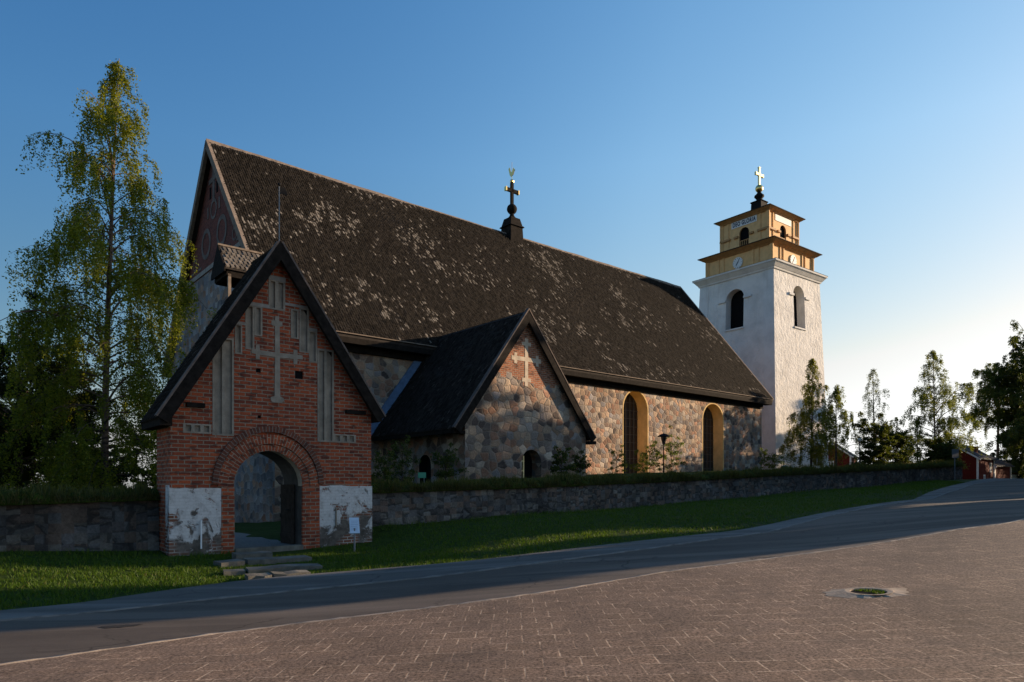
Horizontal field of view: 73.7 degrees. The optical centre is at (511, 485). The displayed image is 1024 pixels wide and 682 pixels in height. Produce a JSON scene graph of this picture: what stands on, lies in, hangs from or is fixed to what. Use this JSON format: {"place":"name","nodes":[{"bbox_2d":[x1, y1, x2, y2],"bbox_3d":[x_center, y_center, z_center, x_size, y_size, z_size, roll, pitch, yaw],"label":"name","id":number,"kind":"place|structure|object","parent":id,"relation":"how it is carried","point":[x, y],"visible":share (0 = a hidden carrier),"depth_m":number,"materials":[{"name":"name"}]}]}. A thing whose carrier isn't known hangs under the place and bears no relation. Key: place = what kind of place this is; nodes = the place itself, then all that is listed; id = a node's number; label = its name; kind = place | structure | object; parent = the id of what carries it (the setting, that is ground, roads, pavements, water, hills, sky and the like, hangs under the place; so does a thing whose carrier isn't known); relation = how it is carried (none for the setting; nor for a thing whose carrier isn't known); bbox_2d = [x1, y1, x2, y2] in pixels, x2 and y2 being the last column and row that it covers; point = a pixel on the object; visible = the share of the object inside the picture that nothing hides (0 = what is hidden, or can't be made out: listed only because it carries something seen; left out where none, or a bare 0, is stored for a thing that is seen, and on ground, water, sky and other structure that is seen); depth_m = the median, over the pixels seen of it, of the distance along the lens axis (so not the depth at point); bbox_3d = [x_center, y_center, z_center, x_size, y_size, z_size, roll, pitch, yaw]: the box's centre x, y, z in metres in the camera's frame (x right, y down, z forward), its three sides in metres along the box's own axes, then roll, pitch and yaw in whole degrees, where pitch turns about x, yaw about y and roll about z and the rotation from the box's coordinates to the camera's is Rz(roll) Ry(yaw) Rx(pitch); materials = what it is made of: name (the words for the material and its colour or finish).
{"place":"outdoors","nodes":[
{"label":"outdoors","id":0,"kind":"place"},
{"bbox_2d":[235,532,293,547],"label":"path","id":1,"kind":"structure","parent":0,"point":[242,540],"depth_m":21.50,"materials":[{"name":"grey stone"}]},
{"bbox_2d":[0,479,979,609],"bbox_3d":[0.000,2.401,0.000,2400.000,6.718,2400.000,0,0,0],"label":"ground","id":2,"kind":"structure","parent":0,"point":[277,536],"depth_m":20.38,"materials":[{"name":"green plant"}]},
{"bbox_2d":[0,479,159,551],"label":"churchyard wall","id":3,"kind":"structure","parent":2,"relation":"on","point":[37,518],"depth_m":17.64,"materials":[{"name":"stone"}]},
{"bbox_2d":[213,559,244,567],"bbox_3d":[-7.005,1.966,16.914,0.578,0.206,0.541,0,0,-44],"label":"stone step","id":4,"kind":"object","parent":2,"relation":"on","point":[232,562],"visible":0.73,"depth_m":16.80,"materials":[{"name":"grey stone"}]},
{"bbox_2d":[223,569,245,575],"bbox_3d":[-6.362,2.036,15.630,0.458,0.203,0.408,0,0,-26],"label":"stone step","id":5,"kind":"object","parent":2,"relation":"on","point":[228,572],"visible":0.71,"depth_m":15.52,"materials":[{"name":"grey stone"}]},
{"bbox_2d":[232,551,272,559],"bbox_3d":[-6.869,1.887,18.049,0.910,0.222,0.554,0,0,-33],"label":"doorstep","id":6,"kind":"object","parent":2,"relation":"on","point":[239,555],"visible":0.69,"depth_m":17.90,"materials":[{"name":"stone"}]},
{"bbox_2d":[245,572,271,579],"bbox_3d":[-5.534,2.032,14.902,0.488,0.185,0.498,0,0,-31],"label":"stone step","id":7,"kind":"object","parent":2,"relation":"on","point":[249,576],"visible":0.66,"depth_m":14.80,"materials":[{"name":"grey stone"}]},
{"bbox_2d":[140,183,385,555],"bbox_3d":[-7.257,-3.152,20.442,6.687,11.105,2.159,0,0,-40],"label":"gatehouse","id":8,"kind":"object","parent":2,"relation":"on","point":[268,368],"visible":0.98,"depth_m":19.75,"materials":[{"name":"brick"}]},
{"bbox_2d":[280,484,293,543],"bbox_3d":[-6.960,0.900,21.022,0.170,1.840,0.880,0,0,-40],"label":"gate door","id":9,"kind":"structure","parent":8,"relation":"in","point":[287,490],"depth_m":20.95,"materials":[{"name":"black wood"}]},
{"bbox_2d":[243,555,311,564],"bbox_3d":[-6.055,1.976,17.669,1.596,0.232,0.606,0,0,-34],"label":"stone step","id":10,"kind":"object","parent":2,"relation":"on","point":[267,560],"visible":0.69,"depth_m":17.49,"materials":[{"name":"grey stone"}]},
{"bbox_2d":[245,563,322,572],"bbox_3d":[-5.407,2.010,16.215,1.672,0.216,0.552,0,0,-29],"label":"stone step","id":11,"kind":"object","parent":2,"relation":"on","point":[282,568],"visible":0.7,"depth_m":16.07,"materials":[{"name":"grey stone"}]},
{"bbox_2d":[270,570,310,576],"bbox_3d":[-4.938,2.020,15.230,0.803,0.199,0.454,0,0,-31],"label":"stone step","id":12,"kind":"object","parent":2,"relation":"on","point":[288,573],"visible":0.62,"depth_m":15.12,"materials":[{"name":"grey stone"}]},
{"bbox_2d":[349,517,359,550],"bbox_3d":[-4.607,1.515,19.967,0.295,1.131,0.200,0,0,-18],"label":"information sign","id":13,"kind":"object","parent":2,"relation":"on","point":[354,525],"visible":0.9,"depth_m":19.93,"materials":[{"name":"metal"}]},
{"bbox_2d":[0,479,1013,620],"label":"kerb","id":14,"kind":"structure","parent":2,"relation":"on","point":[94,611],"depth_m":13.48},
{"bbox_2d":[0,518,1023,664],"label":"slab edging","id":15,"kind":"object","parent":2,"relation":"on","point":[150,642],"visible":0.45,"depth_m":10.09,"materials":[{"name":"concrete"}]},
{"bbox_2d":[692,167,828,469],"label":"bell tower","id":16,"kind":"structure","parent":2,"relation":"on","point":[758,285],"depth_m":74.93,"materials":[{"name":"white paint"}]},
{"bbox_2d":[778,358,842,467],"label":"birch","id":17,"kind":"object","parent":2,"relation":"on","point":[818,451],"visible":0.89,"depth_m":68.12,"materials":[{"name":"green plant"}]},
{"bbox_2d":[828,443,857,466],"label":"cottage","id":18,"kind":"structure","parent":2,"relation":"on","point":[849,458],"depth_m":86.61,"materials":[{"name":"red wood"}]},
{"bbox_2d":[831,369,899,465],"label":"birch","id":19,"kind":"object","parent":2,"relation":"on","point":[871,411],"visible":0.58,"depth_m":69.91,"materials":[{"name":"green plant"}]},
{"bbox_2d":[871,424,916,463],"bbox_3d":[35.542,-3.362,63.992,3.921,4.725,4.130,0,0,0],"label":"bush","id":20,"kind":"object","parent":2,"relation":"on","point":[900,439],"visible":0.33,"depth_m":63.24,"materials":[{"name":"green plant"}]},
{"bbox_2d":[881,417,918,462],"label":"birch","id":21,"kind":"object","parent":2,"relation":"on","point":[896,423],"visible":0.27,"depth_m":67.76,"materials":[{"name":"green plant"}]},
{"bbox_2d":[907,422,928,460],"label":"birch","id":22,"kind":"object","parent":2,"relation":"on","point":[916,454],"visible":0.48,"depth_m":69.61,"materials":[{"name":"green plant"}]},
{"bbox_2d":[890,350,987,468],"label":"birch","id":23,"kind":"object","parent":2,"relation":"on","point":[953,422],"visible":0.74,"depth_m":68.44,"materials":[{"name":"green plant"}]},
{"bbox_2d":[921,435,957,461],"bbox_3d":[37.636,-2.667,59.848,2.946,3.458,2.849,0,0,0],"label":"bush","id":24,"kind":"object","parent":2,"relation":"on","point":[931,444],"visible":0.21,"depth_m":59.74,"materials":[{"name":"green plant"}]},
{"bbox_2d":[952,449,958,479],"bbox_3d":[35.354,-1.636,54.488,0.720,2.480,0.095,0,0,-20],"label":"road sign","id":25,"kind":"object","parent":2,"relation":"on","point":[955,453],"visible":0.92,"depth_m":54.48,"materials":[{"name":"metal"}]},
{"bbox_2d":[954,443,996,478],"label":"cottage","id":26,"kind":"structure","parent":2,"relation":"on","point":[978,465],"depth_m":77.01,"materials":[{"name":"red wood"}]},
{"bbox_2d":[952,359,1023,457],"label":"birch","id":27,"kind":"object","parent":2,"relation":"on","point":[984,402],"visible":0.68,"depth_m":95.05,"materials":[{"name":"green plant"}]},
{"bbox_2d":[980,319,1023,478],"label":"birch","id":28,"kind":"object","parent":2,"relation":"on","point":[997,381],"visible":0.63,"depth_m":92.75,"materials":[{"name":"green plant"}]},
{"bbox_2d":[991,456,1014,477],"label":"cottage","id":29,"kind":"structure","parent":2,"relation":"on","point":[1002,469],"depth_m":85.44,"materials":[{"name":"red wood"}]},
{"bbox_2d":[989,335,1023,463],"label":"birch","id":30,"kind":"object","parent":2,"relation":"on","point":[1014,349],"visible":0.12,"depth_m":96.06,"materials":[{"name":"green plant"}]},
{"bbox_2d":[1000,373,1023,477],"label":"birch","id":31,"kind":"object","parent":2,"relation":"on","point":[1016,436],"visible":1,"depth_m":83.80,"materials":[{"name":"green plant"}]},
{"bbox_2d":[1009,463,1022,478],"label":"cottage","id":32,"kind":"structure","parent":2,"relation":"on","point":[1014,475],"depth_m":92.17,"materials":[{"name":"grey tile"}]},
{"bbox_2d":[0,478,1011,618],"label":"pavement","id":33,"kind":"structure","parent":0,"point":[261,585],"depth_m":14.43,"materials":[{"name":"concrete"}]},
{"bbox_2d":[0,520,1023,681],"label":"plaza","id":34,"kind":"structure","parent":0,"point":[955,613],"depth_m":7.75,"materials":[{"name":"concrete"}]},
{"bbox_2d":[824,587,908,598],"bbox_3d":[4.984,1.501,9.533,1.250,0.085,0.778,0,0,0],"label":"drain","id":35,"kind":"object","parent":34,"relation":"on","point":[864,592],"visible":0.99,"depth_m":9.48,"materials":[{"name":"concrete"}]},
{"bbox_2d":[0,479,1023,662],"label":"road","id":36,"kind":"structure","parent":0,"point":[988,503],"depth_m":12.34,"materials":[{"name":"grey asphalt"}]},
{"bbox_2d":[105,624,141,627],"bbox_3d":[-5.500,1.996,9.667,0.465,0.011,0.257,0,0,0],"label":"road patch","id":37,"kind":"object","parent":36,"relation":"on","point":[126,625],"visible":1,"depth_m":9.69,"materials":[{"name":"grey asphalt"}]},
{"bbox_2d":[0,0,1023,488],"label":"sky","id":38,"kind":"structure","parent":0,"point":[628,130],"materials":[{"name":"blue"}]},
{"bbox_2d":[235,468,818,533],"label":"churchyard","id":39,"kind":"structure","parent":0,"point":[252,528],"depth_m":32.13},
{"bbox_2d":[0,274,126,489],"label":"birch","id":40,"kind":"object","parent":39,"relation":"on","point":[24,478],"visible":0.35,"depth_m":26.61,"materials":[{"name":"green plant"}]},
{"bbox_2d":[0,358,137,489],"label":"birch","id":41,"kind":"object","parent":39,"relation":"on","point":[94,403],"visible":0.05,"depth_m":30.09,"materials":[{"name":"green plant"}]},
{"bbox_2d":[63,425,123,486],"bbox_3d":[-36.773,-1.646,60.469,5.323,7.403,5.687,0,0,37],"label":"bush","id":42,"kind":"object","parent":39,"relation":"on","point":[109,448],"visible":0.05,"depth_m":60.56,"materials":[{"name":"green plant"}]},
{"bbox_2d":[0,61,216,491],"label":"birch","id":43,"kind":"object","parent":39,"relation":"on","point":[140,282],"visible":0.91,"depth_m":24.48,"materials":[{"name":"green plant"}]},
{"bbox_2d":[109,418,156,491],"bbox_3d":[-23.844,-0.848,43.667,4.473,7.078,5.230,0,0,0],"label":"bush","id":44,"kind":"object","parent":39,"relation":"on","point":[145,479],"visible":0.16,"depth_m":43.35,"materials":[{"name":"green plant"}]},
{"bbox_2d":[371,449,397,480],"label":"shrub","id":45,"kind":"object","parent":39,"relation":"on","point":[385,470],"visible":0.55,"depth_m":25.91,"materials":[{"name":"green plant"}]},
{"bbox_2d":[388,434,420,481],"bbox_3d":[-4.707,-0.849,28.998,1.786,2.842,1.487,0,0,-28],"label":"shrub","id":46,"kind":"object","parent":39,"relation":"on","point":[398,466],"visible":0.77,"depth_m":28.96,"materials":[{"name":"green plant"}]},
{"bbox_2d":[418,472,425,482],"bbox_3d":[-3.569,-0.158,27.014,0.320,0.690,0.072,0,0,-25],"label":"notice board","id":47,"kind":"object","parent":39,"relation":"on","point":[421,474],"visible":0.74,"depth_m":26.98,"materials":[{"name":"green paint"}]},
{"bbox_2d":[430,442,468,479],"bbox_3d":[-2.914,-0.846,30.121,1.488,2.152,2.110,0,0,-30],"label":"shrub","id":48,"kind":"object","parent":39,"relation":"on","point":[444,460],"visible":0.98,"depth_m":29.84,"materials":[{"name":"green plant"}]},
{"bbox_2d":[162,138,773,522],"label":"church","id":49,"kind":"structure","parent":39,"relation":"on","point":[508,348],"depth_m":43.09,"materials":[{"name":"stone"}]},
{"bbox_2d":[623,391,647,472],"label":"arched window","id":50,"kind":"structure","parent":49,"relation":"in","point":[635,405],"depth_m":53.31,"materials":[{"name":"yellow glass"}]},
{"bbox_2d":[702,403,723,470],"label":"arched window","id":51,"kind":"structure","parent":49,"relation":"in","point":[712,417],"depth_m":60.05,"materials":[{"name":"yellow glass"}]},
{"bbox_2d":[549,445,576,474],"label":"shrub","id":52,"kind":"object","parent":39,"relation":"on","point":[561,460],"visible":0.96,"depth_m":32.86,"materials":[{"name":"green plant"}]},
{"bbox_2d":[571,449,590,475],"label":"shrub","id":53,"kind":"object","parent":39,"relation":"on","point":[581,465],"visible":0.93,"depth_m":35.87,"materials":[{"name":"green plant"}]},
{"bbox_2d":[607,445,626,472],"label":"shrub","id":54,"kind":"object","parent":39,"relation":"on","point":[612,452],"visible":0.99,"depth_m":43.99,"materials":[{"name":"green plant"}]},
{"bbox_2d":[620,449,639,472],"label":"shrub","id":55,"kind":"object","parent":39,"relation":"on","point":[633,464],"visible":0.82,"depth_m":45.05,"materials":[{"name":"green plant"}]},
{"bbox_2d":[636,449,650,471],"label":"shrub","id":56,"kind":"object","parent":39,"relation":"on","point":[642,459],"visible":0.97,"depth_m":45.42,"materials":[{"name":"green plant"}]},
{"bbox_2d":[642,440,665,472],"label":"shrub","id":57,"kind":"object","parent":39,"relation":"on","point":[657,453],"visible":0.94,"depth_m":46.93,"materials":[{"name":"green plant"}]},
{"bbox_2d":[658,433,669,472],"bbox_3d":[10.333,-2.144,46.500,0.840,2.832,0.819,0,0,0],"label":"lantern","id":58,"kind":"object","parent":39,"relation":"on","point":[663,436],"visible":0.97,"depth_m":46.40,"materials":[{"name":"black metal"}]},
{"bbox_2d":[371,458,963,526],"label":"churchyard wall","id":59,"kind":"structure","parent":39,"relation":"on","point":[395,500],"depth_m":30.63,"materials":[{"name":"stone"}]},
{"bbox_2d":[657,424,686,470],"bbox_3d":[11.109,-2.402,47.260,2.166,3.686,2.342,0,0,0],"label":"shrub","id":60,"kind":"object","parent":39,"relation":"on","point":[671,444],"visible":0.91,"depth_m":47.36,"materials":[{"name":"green plant"}]},
{"bbox_2d":[759,448,770,467],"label":"shrub","id":61,"kind":"object","parent":39,"relation":"on","point":[762,452],"visible":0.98,"depth_m":57.94,"materials":[{"name":"green plant"}]},
{"bbox_2d":[762,452,784,468],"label":"shrub","id":62,"kind":"object","parent":39,"relation":"on","point":[775,461],"visible":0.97,"depth_m":57.89,"materials":[{"name":"green plant"}]},
{"bbox_2d":[805,384,858,465],"bbox_3d":[30.256,-5.329,63.860,4.458,8.462,3.406,0,0,0],"label":"birch","id":63,"kind":"object","parent":39,"relation":"on","point":[834,430],"visible":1,"depth_m":63.85,"materials":[{"name":"green plant"}]},
{"bbox_2d":[857,437,861,462],"bbox_3d":[32.086,-2.882,63.000,0.420,3.184,0.409,0,0,0],"label":"street lamp","id":64,"kind":"object","parent":39,"relation":"on","point":[859,439],"visible":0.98,"depth_m":62.93,"materials":[{"name":"metal"}]},
{"bbox_2d":[846,411,903,465],"bbox_3d":[32.998,-3.908,62.159,4.016,5.817,4.709,0,0,0],"label":"bush","id":65,"kind":"object","parent":39,"relation":"on","point":[878,430],"visible":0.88,"depth_m":61.62,"materials":[{"name":"green plant"}]},
{"bbox_2d":[933,439,959,461],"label":"bush","id":66,"kind":"object","parent":39,"relation":"on","point":[943,453],"visible":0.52,"depth_m":57.72,"materials":[{"name":"green plant"}]}
]}

